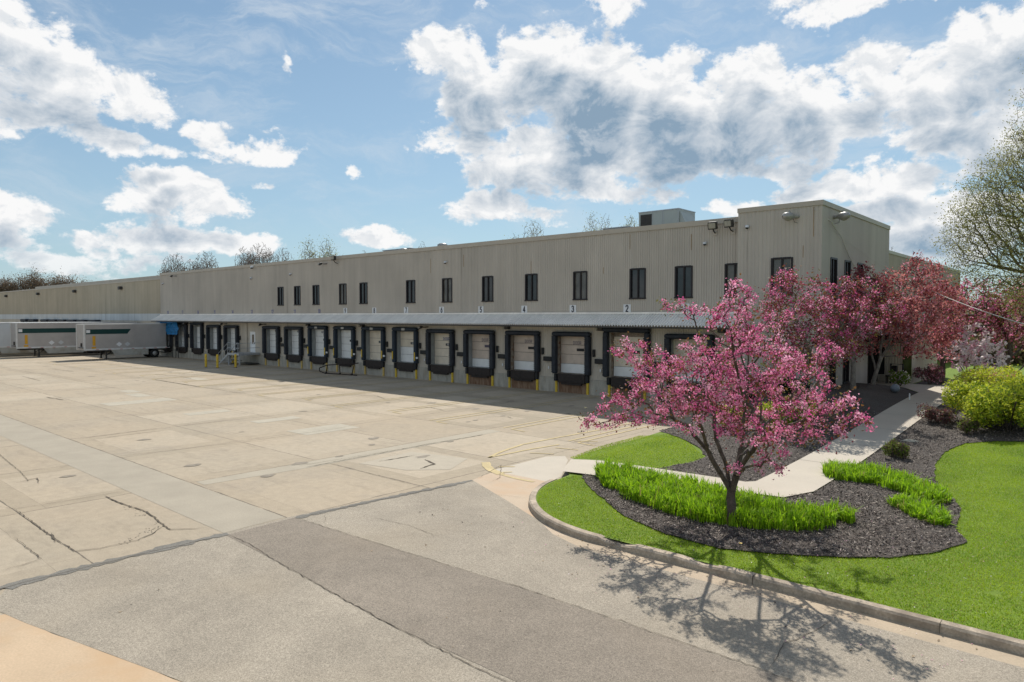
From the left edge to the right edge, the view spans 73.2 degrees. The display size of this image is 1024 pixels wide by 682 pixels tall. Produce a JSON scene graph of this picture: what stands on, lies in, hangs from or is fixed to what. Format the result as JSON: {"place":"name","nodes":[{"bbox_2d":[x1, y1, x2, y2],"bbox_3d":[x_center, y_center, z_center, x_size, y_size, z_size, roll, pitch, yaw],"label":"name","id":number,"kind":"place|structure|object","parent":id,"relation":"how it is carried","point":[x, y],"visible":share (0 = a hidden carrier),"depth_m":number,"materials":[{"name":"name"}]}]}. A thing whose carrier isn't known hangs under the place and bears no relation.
{"place":"outdoors","nodes":[
{"label":"outdoors","id":0,"kind":"place"},
{"bbox_2d":[0,614,179,681],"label":"pavement","id":1,"kind":"structure","parent":0,"point":[30,653],"depth_m":9.98,"materials":[{"name":"beige concrete"}]},
{"bbox_2d":[0,415,283,532],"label":"concrete strip","id":2,"kind":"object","parent":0,"point":[216,511],"visible":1,"depth_m":20.69,"materials":[{"name":"grey concrete"}]},
{"bbox_2d":[198,429,499,484],"bbox_3d":[-4.973,4.074,25.300,0.850,0.001,12.800,2,3,41],"label":"concrete strip","id":3,"kind":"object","parent":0,"point":[320,461],"visible":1,"depth_m":24.16,"materials":[{"name":"concrete"}]},
{"bbox_2d":[0,352,710,636],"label":"yard","id":4,"kind":"structure","parent":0,"point":[80,522],"depth_m":28.83,"materials":[{"name":"concrete"}]},
{"bbox_2d":[0,322,102,352],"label":"freight trailer","id":5,"kind":"object","parent":4,"relation":"on","point":[5,337],"visible":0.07,"depth_m":84.85,"materials":[{"name":"metal"}]},
{"bbox_2d":[10,322,136,356],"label":"freight trailer","id":6,"kind":"object","parent":4,"relation":"on","point":[52,337],"visible":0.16,"depth_m":84.17,"materials":[{"name":"metal"}]},
{"bbox_2d":[76,323,168,358],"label":"freight trailer","id":7,"kind":"object","parent":4,"relation":"on","point":[147,339],"visible":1,"depth_m":80.12,"materials":[{"name":"metal"}]},
{"bbox_2d":[99,398,175,405],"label":"patch","id":8,"kind":"object","parent":4,"relation":"on","point":[137,401],"visible":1,"depth_m":40.22,"materials":[{"name":"concrete"}]},
{"bbox_2d":[183,409,229,415],"bbox_3d":[-15.762,3.691,35.703,1.000,0.001,2.200,2,3,41],"label":"patch","id":9,"kind":"object","parent":4,"relation":"on","point":[207,412],"visible":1,"depth_m":35.64,"materials":[{"name":"concrete"}]},
{"bbox_2d":[219,342,259,365],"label":"metal staircase","id":10,"kind":"structure","parent":4,"relation":"on","point":[237,353],"depth_m":70.46,"materials":[{"name":"metal"}]},
{"bbox_2d":[250,416,300,422],"bbox_3d":[-11.350,3.782,33.226,0.900,0.001,2.300,2,3,41],"label":"patch","id":11,"kind":"object","parent":4,"relation":"on","point":[275,419],"visible":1,"depth_m":33.24,"materials":[{"name":"concrete"}]},
{"bbox_2d":[43,366,584,476],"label":"oil stains","id":12,"kind":"object","parent":4,"relation":"on","point":[297,463],"visible":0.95,"depth_m":24.65,"materials":[{"name":"grey concrete"}]},
{"bbox_2d":[289,424,358,434],"bbox_3d":[-8.298,3.884,30.414,1.600,0.001,2.700,2,3,41],"label":"patch","id":13,"kind":"object","parent":4,"relation":"on","point":[324,429],"visible":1,"depth_m":30.31,"materials":[{"name":"concrete"}]},
{"bbox_2d":[319,363,357,375],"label":"tubular rack","id":14,"kind":"object","parent":4,"relation":"on","point":[339,369],"visible":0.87,"depth_m":58.54,"materials":[{"name":"black metal"}]},
{"bbox_2d":[49,357,694,481],"bbox_3d":[-20.430,3.079,52.247,73.278,0.001,19.688,2,3,41],"label":"road marking","id":15,"kind":"object","parent":4,"relation":"on","point":[487,466],"visible":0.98,"depth_m":35.59,"materials":[{"name":"yellow paint"}]},
{"bbox_2d":[360,452,467,469],"bbox_3d":[-3.173,4.132,23.638,3.222,0.001,2.505,1,2,30],"label":"patch","id":16,"kind":"object","parent":4,"relation":"on","point":[415,462],"visible":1,"depth_m":23.50,"materials":[{"name":"beige concrete"}]},
{"bbox_2d":[0,369,833,681],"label":"pavement cracks","id":17,"kind":"object","parent":4,"relation":"on","point":[334,529],"visible":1,"depth_m":15.17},
{"bbox_2d":[528,479,1023,655],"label":"kerb","id":18,"kind":"structure","parent":4,"relation":"on","point":[984,637],"depth_m":12.27,"materials":[{"name":"concrete"}]},
{"bbox_2d":[554,534,1023,667],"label":"gutter","id":19,"kind":"object","parent":4,"relation":"on","point":[1015,659],"visible":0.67,"depth_m":11.86,"materials":[{"name":"concrete"}]},
{"bbox_2d":[227,518,791,681],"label":"road","id":20,"kind":"structure","parent":0,"point":[515,633],"depth_m":11.34,"materials":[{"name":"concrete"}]},
{"bbox_2d":[0,481,1023,681],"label":"road","id":21,"kind":"structure","parent":0,"point":[225,608],"depth_m":11.62,"materials":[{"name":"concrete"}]},
{"bbox_2d":[0,480,472,588],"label":"asphalt edge","id":22,"kind":"object","parent":21,"relation":"on","point":[157,548],"visible":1,"depth_m":14.79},
{"bbox_2d":[0,0,1023,316],"label":"sky","id":23,"kind":"structure","parent":0,"point":[135,135],"materials":[{"name":"blue"}]},
{"bbox_2d":[473,473,575,537],"bbox_3d":[0.826,4.312,18.756,2.053,0.001,7.333,-1,2,-22],"label":"apron","id":24,"kind":"object","parent":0,"point":[506,488],"visible":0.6,"depth_m":19.96,"materials":[{"name":"concrete"}]},
{"bbox_2d":[496,456,567,480],"bbox_3d":[1.334,4.164,22.822,2.400,0.001,3.400,2,3,41],"label":"apron","id":25,"kind":"object","parent":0,"point":[546,468],"visible":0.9,"depth_m":22.58,"materials":[{"name":"concrete"}]},
{"bbox_2d":[64,327,1016,681],"bbox_3d":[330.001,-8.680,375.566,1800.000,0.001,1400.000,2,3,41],"label":"ground","id":26,"kind":"structure","parent":0,"point":[370,359],"depth_m":15.48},
{"bbox_2d":[0,274,19,291],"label":"background tree","id":27,"kind":"object","parent":26,"relation":"on","point":[4,285],"visible":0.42,"depth_m":238.29,"materials":[{"name":"brown plant"}]},
{"bbox_2d":[5,272,32,290],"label":"background tree","id":28,"kind":"object","parent":26,"relation":"on","point":[20,284],"visible":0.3,"depth_m":239.10,"materials":[{"name":"brown plant"}]},
{"bbox_2d":[18,263,51,289],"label":"background tree","id":29,"kind":"object","parent":26,"relation":"on","point":[31,281],"visible":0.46,"depth_m":238.73,"materials":[{"name":"plant"}]},
{"bbox_2d":[45,268,69,285],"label":"background tree","id":30,"kind":"object","parent":26,"relation":"on","point":[57,280],"visible":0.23,"depth_m":239.26,"materials":[{"name":"plant"}]},
{"bbox_2d":[157,253,188,274],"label":"bare tree","id":31,"kind":"object","parent":26,"relation":"on","point":[180,266],"visible":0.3,"depth_m":179.18,"materials":[{"name":"plant"}]},
{"bbox_2d":[190,252,218,269],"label":"bare tree","id":32,"kind":"object","parent":26,"relation":"on","point":[204,266],"visible":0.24,"depth_m":184.88,"materials":[{"name":"plant"}]},
{"bbox_2d":[234,246,256,265],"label":"bare tree","id":33,"kind":"object","parent":26,"relation":"on","point":[240,263],"visible":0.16,"depth_m":159.42,"materials":[{"name":"plant"}]},
{"bbox_2d":[240,243,277,264],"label":"bare tree","id":34,"kind":"object","parent":26,"relation":"on","point":[263,260],"visible":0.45,"depth_m":157.38,"materials":[{"name":"plant"}]},
{"bbox_2d":[294,238,320,259],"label":"bare tree","id":35,"kind":"object","parent":26,"relation":"on","point":[310,255],"visible":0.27,"depth_m":149.83,"materials":[{"name":"grey plant"}]},
{"bbox_2d":[317,234,338,257],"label":"bare tree","id":36,"kind":"object","parent":26,"relation":"on","point":[327,252],"visible":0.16,"depth_m":151.81,"materials":[{"name":"grey plant"}]},
{"bbox_2d":[0,200,959,406],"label":"warehouse","id":37,"kind":"structure","parent":26,"relation":"on","point":[640,268],"depth_m":47.89,"materials":[{"name":"beige"}]},
{"bbox_2d":[250,332,255,351],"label":"personnel door","id":38,"kind":"structure","parent":37,"relation":"in","point":[252,334],"depth_m":71.62,"materials":[{"name":"white metal"}]},
{"bbox_2d":[270,329,275,352],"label":"dock door","id":39,"kind":"structure","parent":37,"relation":"in","point":[272,331],"depth_m":69.68,"materials":[{"name":"white metal"}]},
{"bbox_2d":[277,287,283,305],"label":"window","id":40,"kind":"structure","parent":37,"relation":"in","point":[280,290],"depth_m":67.78,"materials":[{"name":"brown metal"}]},
{"bbox_2d":[292,330,298,354],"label":"dock door","id":41,"kind":"structure","parent":37,"relation":"in","point":[295,336],"depth_m":66.94,"materials":[{"name":"white metal"}]},
{"bbox_2d":[294,286,300,304],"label":"window","id":42,"kind":"structure","parent":37,"relation":"in","point":[297,289],"depth_m":65.79,"materials":[{"name":"brown metal"}]},
{"bbox_2d":[312,285,319,304],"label":"window","id":43,"kind":"structure","parent":37,"relation":"in","point":[315,288],"depth_m":63.85,"materials":[{"name":"brown metal"}]},
{"bbox_2d":[315,330,323,355],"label":"dock door","id":44,"kind":"structure","parent":37,"relation":"in","point":[319,333],"depth_m":64.14,"materials":[{"name":"white metal"}]},
{"bbox_2d":[339,283,346,304],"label":"window","id":45,"kind":"structure","parent":37,"relation":"in","point":[342,287],"depth_m":60.94,"materials":[{"name":"brown metal"}]},
{"bbox_2d":[341,330,350,357],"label":"dock door","id":46,"kind":"structure","parent":37,"relation":"in","point":[345,334],"depth_m":61.44,"materials":[{"name":"white metal"}]},
{"bbox_2d":[359,282,367,303],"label":"window","id":47,"kind":"structure","parent":37,"relation":"in","point":[363,287],"depth_m":58.96,"materials":[{"name":"brown metal"}]},
{"bbox_2d":[370,331,380,359],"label":"dock door","id":48,"kind":"structure","parent":37,"relation":"in","point":[375,336],"depth_m":58.66,"materials":[{"name":"white metal"}]},
{"bbox_2d":[401,332,412,361],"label":"dock door","id":49,"kind":"structure","parent":37,"relation":"in","point":[406,337],"depth_m":55.95,"materials":[{"name":"white metal"}]},
{"bbox_2d":[406,280,415,302],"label":"window","id":50,"kind":"structure","parent":37,"relation":"in","point":[410,284],"depth_m":54.90,"materials":[{"name":"brown metal"}]},
{"bbox_2d":[435,333,449,364],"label":"dock door","id":51,"kind":"structure","parent":37,"relation":"in","point":[442,345],"depth_m":53.20,"materials":[{"name":"beige metal"}]},
{"bbox_2d":[151,312,736,328],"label":"dock canopy","id":52,"kind":"object","parent":37,"relation":"attached to","point":[537,319],"visible":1,"depth_m":48.79,"materials":[{"name":"metal"}]},
{"bbox_2d":[160,322,178,357],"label":"tarpaulin shelter","id":53,"kind":"object","parent":52,"relation":"hanging from","point":[172,328],"visible":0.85,"depth_m":82.51,"materials":[{"name":"fabric"}]},
{"bbox_2d":[441,278,452,302],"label":"window","id":54,"kind":"structure","parent":37,"relation":"in","point":[446,282],"depth_m":52.14,"materials":[{"name":"brown metal"}]},
{"bbox_2d":[472,334,489,366],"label":"dock door","id":55,"kind":"structure","parent":37,"relation":"in","point":[480,342],"depth_m":50.48,"materials":[{"name":"beige metal"}]},
{"bbox_2d":[481,276,493,301],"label":"window","id":56,"kind":"structure","parent":37,"relation":"in","point":[487,281],"depth_m":49.36,"materials":[{"name":"brown metal"}]},
{"bbox_2d":[514,335,533,369],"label":"dock door","id":57,"kind":"structure","parent":37,"relation":"in","point":[523,344],"depth_m":47.74,"materials":[{"name":"beige metal"}]},
{"bbox_2d":[524,273,537,300],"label":"window","id":58,"kind":"structure","parent":37,"relation":"in","point":[531,280],"depth_m":46.69,"materials":[{"name":"brown metal"}]},
{"bbox_2d":[561,336,584,373],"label":"dock door","id":59,"kind":"structure","parent":37,"relation":"in","point":[572,348],"depth_m":45.00,"materials":[{"name":"beige metal"}]},
{"bbox_2d":[572,271,587,299],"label":"window","id":60,"kind":"structure","parent":37,"relation":"in","point":[579,277],"depth_m":44.03,"materials":[{"name":"brown metal"}]},
{"bbox_2d":[614,337,643,376],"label":"dock door","id":61,"kind":"structure","parent":37,"relation":"in","point":[620,369],"depth_m":42.31,"materials":[{"name":"beige metal"}]},
{"bbox_2d":[629,268,645,298],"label":"window","id":62,"kind":"structure","parent":37,"relation":"in","point":[637,276],"depth_m":41.24,"materials":[{"name":"brown metal"}]},
{"bbox_2d":[638,208,695,225],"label":"rooftop unit","id":63,"kind":"object","parent":37,"relation":"on","point":[666,216],"visible":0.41,"depth_m":48.95,"materials":[{"name":"metal"}]},
{"bbox_2d":[674,265,692,298],"bbox_3d":[9.792,-3.353,39.273,1.151,1.850,0.200,2,3,41],"label":"window","id":64,"kind":"structure","parent":37,"relation":"in","point":[683,274],"depth_m":39.26,"materials":[{"name":"brown metal"}]},
{"bbox_2d":[674,339,706,381],"bbox_3d":[10.364,1.076,39.393,2.480,2.452,0.070,2,3,41],"label":"dock door","id":65,"kind":"structure","parent":37,"relation":"in","point":[676,341],"depth_m":39.62,"materials":[{"name":"beige metal"}]},
{"bbox_2d":[708,221,717,235],"bbox_3d":[10.982,-6.140,37.605,0.480,0.721,0.710,1,3,33],"label":"floodlight","id":66,"kind":"object","parent":37,"relation":"attached to","point":[713,225],"visible":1,"depth_m":37.39,"materials":[{"name":"metal"}]},
{"bbox_2d":[724,219,734,233],"bbox_3d":[11.698,-6.133,36.980,0.697,0.752,0.480,-2,3,-44],"label":"floodlight","id":67,"kind":"object","parent":37,"relation":"attached to","point":[729,223],"visible":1,"depth_m":36.76,"materials":[{"name":"metal"}]},
{"bbox_2d":[724,263,737,297],"bbox_3d":[12.048,-3.281,37.293,1.151,1.850,0.200,2,3,41],"label":"window","id":68,"kind":"structure","parent":37,"relation":"in","point":[731,269],"depth_m":37.47,"materials":[{"name":"brown metal"}]},
{"bbox_2d":[770,257,792,295],"bbox_3d":[13.746,-3.277,35.134,1.150,1.960,0.200,2,3,41],"label":"window","id":69,"kind":"structure","parent":37,"relation":"in","point":[777,262],"depth_m":35.22,"materials":[{"name":"brown metal"}]},
{"bbox_2d":[782,211,798,222],"bbox_3d":[13.870,-6.186,34.380,0.890,0.612,0.400,-1,2,-14],"label":"floodlight","id":70,"kind":"object","parent":37,"relation":"attached to","point":[788,216],"visible":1,"depth_m":34.22,"materials":[{"name":"metal"}]},
{"bbox_2d":[828,357,835,386],"bbox_3d":[16.407,1.414,35.478,0.200,1.860,1.150,2,3,41],"label":"window","id":71,"kind":"structure","parent":37,"relation":"in","point":[833,375],"depth_m":35.76,"materials":[{"name":"brown metal"}]},
{"bbox_2d":[830,257,837,295],"bbox_3d":[16.407,-3.283,35.306,0.200,1.960,1.150,2,3,41],"label":"window","id":72,"kind":"structure","parent":37,"relation":"in","point":[833,261],"depth_m":35.31,"materials":[{"name":"brown metal"}]},
{"bbox_2d":[833,210,849,223],"bbox_3d":[16.568,-6.247,34.687,0.400,0.612,0.890,-1,2,-29],"label":"floodlight","id":73,"kind":"object","parent":37,"relation":"attached to","point":[843,215],"visible":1,"depth_m":34.48,"materials":[{"name":"metal"}]},
{"bbox_2d":[842,359,849,383],"bbox_3d":[17.991,1.348,37.280,0.200,1.860,1.150,2,3,41],"label":"window","id":74,"kind":"structure","parent":37,"relation":"in","point":[845,379],"depth_m":37.28,"materials":[{"name":"brown metal"}]},
{"bbox_2d":[844,260,850,295],"bbox_3d":[17.991,-3.349,37.108,0.200,1.960,1.150,2,3,41],"label":"window","id":75,"kind":"structure","parent":37,"relation":"in","point":[847,265],"depth_m":37.06,"materials":[{"name":"brown metal"}]},
{"bbox_2d":[867,345,877,383],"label":"entrance doors","id":76,"kind":"structure","parent":37,"relation":"in","point":[870,371],"depth_m":41.30,"materials":[{"name":"black glass"}]},
{"bbox_2d":[903,346,911,376],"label":"entrance window","id":77,"kind":"structure","parent":37,"relation":"in","point":[907,362],"depth_m":41.06,"materials":[{"name":"green glass"}]},
{"bbox_2d":[815,210,1023,323],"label":"overhead cable","id":78,"kind":"object","parent":37,"relation":"attached to","point":[920,285],"visible":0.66,"depth_m":34.58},
{"bbox_2d":[930,304,1023,364],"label":"undergrowth","id":79,"kind":"object","parent":26,"relation":"on","point":[1020,359],"visible":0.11,"depth_m":57.12,"materials":[{"name":"brown plant"}]},
{"bbox_2d":[562,382,956,496],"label":"path","id":80,"kind":"structure","parent":0,"point":[803,475],"depth_m":23.51,"materials":[{"name":"concrete"}]},
{"bbox_2d":[536,356,1023,639],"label":"lawn","id":81,"kind":"structure","parent":0,"point":[950,372],"depth_m":14.00,"materials":[{"name":"green plant"}]},
{"bbox_2d":[571,433,703,467],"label":"grass","id":82,"kind":"structure","parent":81,"relation":"on","point":[645,445],"depth_m":24.71,"materials":[{"name":"green plant"}]},
{"bbox_2d":[658,383,916,481],"bbox_3d":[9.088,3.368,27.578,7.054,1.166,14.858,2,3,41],"label":"mulch","id":83,"kind":"object","parent":81,"relation":"on","point":[698,473],"visible":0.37,"depth_m":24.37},
{"bbox_2d":[757,399,794,428],"bbox_3d":[10.302,2.900,27.285,1.423,1.141,1.611,-1,2,-14],"label":"shrub","id":84,"kind":"object","parent":83,"relation":"on","point":[768,406],"visible":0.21,"depth_m":26.96,"materials":[{"name":"green plant"}]},
{"bbox_2d":[777,376,810,393],"bbox_3d":[13.715,2.156,33.775,1.413,0.986,1.627,-2,3,-38],"label":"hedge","id":85,"kind":"object","parent":83,"relation":"on","point":[790,386],"visible":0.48,"depth_m":33.64,"materials":[{"name":"green plant"}]},
{"bbox_2d":[783,395,816,420],"bbox_3d":[11.523,2.731,27.576,1.058,1.193,1.466,-1,2,-29],"label":"shrub","id":86,"kind":"object","parent":83,"relation":"on","point":[800,416],"visible":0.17,"depth_m":27.18,"materials":[{"name":"green plant"}]},
{"bbox_2d":[748,263,913,407],"bbox_3d":[13.417,-0.182,29.634,5.898,6.439,6.254,2,3,41],"label":"crabapple tree","id":87,"kind":"object","parent":83,"relation":"on","point":[824,304],"visible":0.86,"depth_m":29.40,"materials":[{"name":"pink plant"}]},
{"bbox_2d":[825,261,895,389],"bbox_3d":[16.976,-0.775,35.244,4.887,6.597,2.091,0,2,-4],"label":"maple tree","id":88,"kind":"object","parent":83,"relation":"on","point":[853,359],"visible":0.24,"depth_m":34.91,"materials":[{"name":"red plant"}]},
{"bbox_2d":[850,251,976,384],"bbox_3d":[20.781,-1.242,36.857,6.277,7.269,6.313,2,3,41],"label":"maple tree","id":89,"kind":"object","parent":83,"relation":"on","point":[917,329],"visible":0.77,"depth_m":36.05,"materials":[{"name":"red plant"}]},
{"bbox_2d":[582,402,1023,557],"bbox_3d":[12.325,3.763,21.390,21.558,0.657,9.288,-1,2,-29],"label":"mulch","id":90,"kind":"object","parent":81,"relation":"on","point":[757,534],"visible":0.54,"depth_m":16.09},
{"bbox_2d":[577,273,877,522],"bbox_3d":[4.636,1.423,16.167,6.122,5.818,6.629,1,2,19],"label":"crabapple tree","id":91,"kind":"object","parent":90,"relation":"on","point":[754,413],"visible":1,"depth_m":14.70,"materials":[{"name":"pink plant"}]},
{"bbox_2d":[593,456,863,531],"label":"lily leaves","id":92,"kind":"object","parent":90,"relation":"on","point":[702,500],"visible":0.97,"depth_m":16.91,"materials":[{"name":"green plant"}]},
{"bbox_2d":[820,458,953,503],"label":"lily leaves","id":93,"kind":"object","parent":90,"relation":"on","point":[870,472],"visible":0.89,"depth_m":19.77,"materials":[{"name":"green plant"}]},
{"bbox_2d":[881,437,910,457],"bbox_3d":[12.713,3.552,22.783,0.832,0.692,0.869,2,3,41],"label":"shrub","id":94,"kind":"object","parent":90,"relation":"on","point":[895,448],"visible":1,"depth_m":22.67,"materials":[{"name":"green plant"}]},
{"bbox_2d":[886,490,959,526],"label":"lily leaves","id":95,"kind":"object","parent":90,"relation":"on","point":[924,507],"visible":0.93,"depth_m":16.74,"materials":[{"name":"green plant"}]},
{"bbox_2d":[916,402,961,424],"bbox_3d":[17.280,2.950,28.059,1.591,0.850,1.564,2,3,41],"label":"shrub","id":96,"kind":"object","parent":90,"relation":"on","point":[945,415],"visible":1,"depth_m":27.93,"materials":[{"name":"brown plant"}]},
{"bbox_2d":[957,417,980,434],"bbox_3d":[17.280,3.184,25.976,0.897,0.682,0.690,0,2,5],"label":"shrub","id":97,"kind":"object","parent":90,"relation":"on","point":[965,425],"visible":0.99,"depth_m":25.88,"materials":[{"name":"green plant"}]},
{"bbox_2d":[929,67,1023,324],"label":"shade tree","id":98,"kind":"object","parent":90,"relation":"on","point":[1016,181],"visible":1,"depth_m":30.79,"materials":[{"name":"green plant"}]},
{"bbox_2d":[941,377,1017,413],"bbox_3d":[19.221,2.370,28.294,2.753,1.850,2.598,2,3,41],"label":"shrub","id":99,"kind":"object","parent":90,"relation":"on","point":[961,390],"visible":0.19,"depth_m":28.46,"materials":[{"name":"green plant"}]},
{"bbox_2d":[947,362,1023,389],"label":"shrub","id":100,"kind":"object","parent":90,"relation":"on","point":[989,375],"visible":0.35,"depth_m":31.55,"materials":[{"name":"green plant"}]},
{"bbox_2d":[958,378,1023,430],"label":"shrub","id":101,"kind":"object","parent":90,"relation":"on","point":[999,405],"visible":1,"depth_m":25.86,"materials":[{"name":"green plant"}]},
{"bbox_2d":[1000,372,1023,388],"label":"shrub","id":102,"kind":"object","parent":90,"relation":"on","point":[1016,381],"visible":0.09,"depth_m":28.85,"materials":[{"name":"green plant"}]},
{"bbox_2d":[887,370,910,385],"bbox_3d":[22.171,2.113,39.406,1.257,1.028,1.253,2,3,41],"label":"shrub","id":103,"kind":"object","parent":81,"relation":"on","point":[900,378],"visible":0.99,"depth_m":39.22,"materials":[{"name":"green plant"}]},
{"bbox_2d":[916,380,951,385],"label":"flower bed","id":104,"kind":"object","parent":81,"relation":"on","point":[924,382],"visible":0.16,"depth_m":41.07,"materials":[{"name":"brown plant"}]},
{"bbox_2d":[912,363,944,384],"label":"shrub","id":105,"kind":"object","parent":104,"relation":"on","point":[933,373],"visible":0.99,"depth_m":40.09,"materials":[{"name":"purple plant"}]},
{"bbox_2d":[923,274,1022,382],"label":"crabapple tree","id":106,"kind":"object","parent":104,"relation":"on","point":[976,312],"visible":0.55,"depth_m":40.98,"materials":[{"name":"red plant"}]},
{"bbox_2d":[944,322,1009,373],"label":"magnolia tree","id":107,"kind":"object","parent":104,"relation":"on","point":[984,347],"visible":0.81,"depth_m":40.03,"materials":[{"name":"grey plant"}]},
{"bbox_2d":[971,274,1023,373],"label":"crabapple tree","id":108,"kind":"object","parent":104,"relation":"on","point":[1016,336],"visible":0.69,"depth_m":41.11,"materials":[{"name":"red plant"}]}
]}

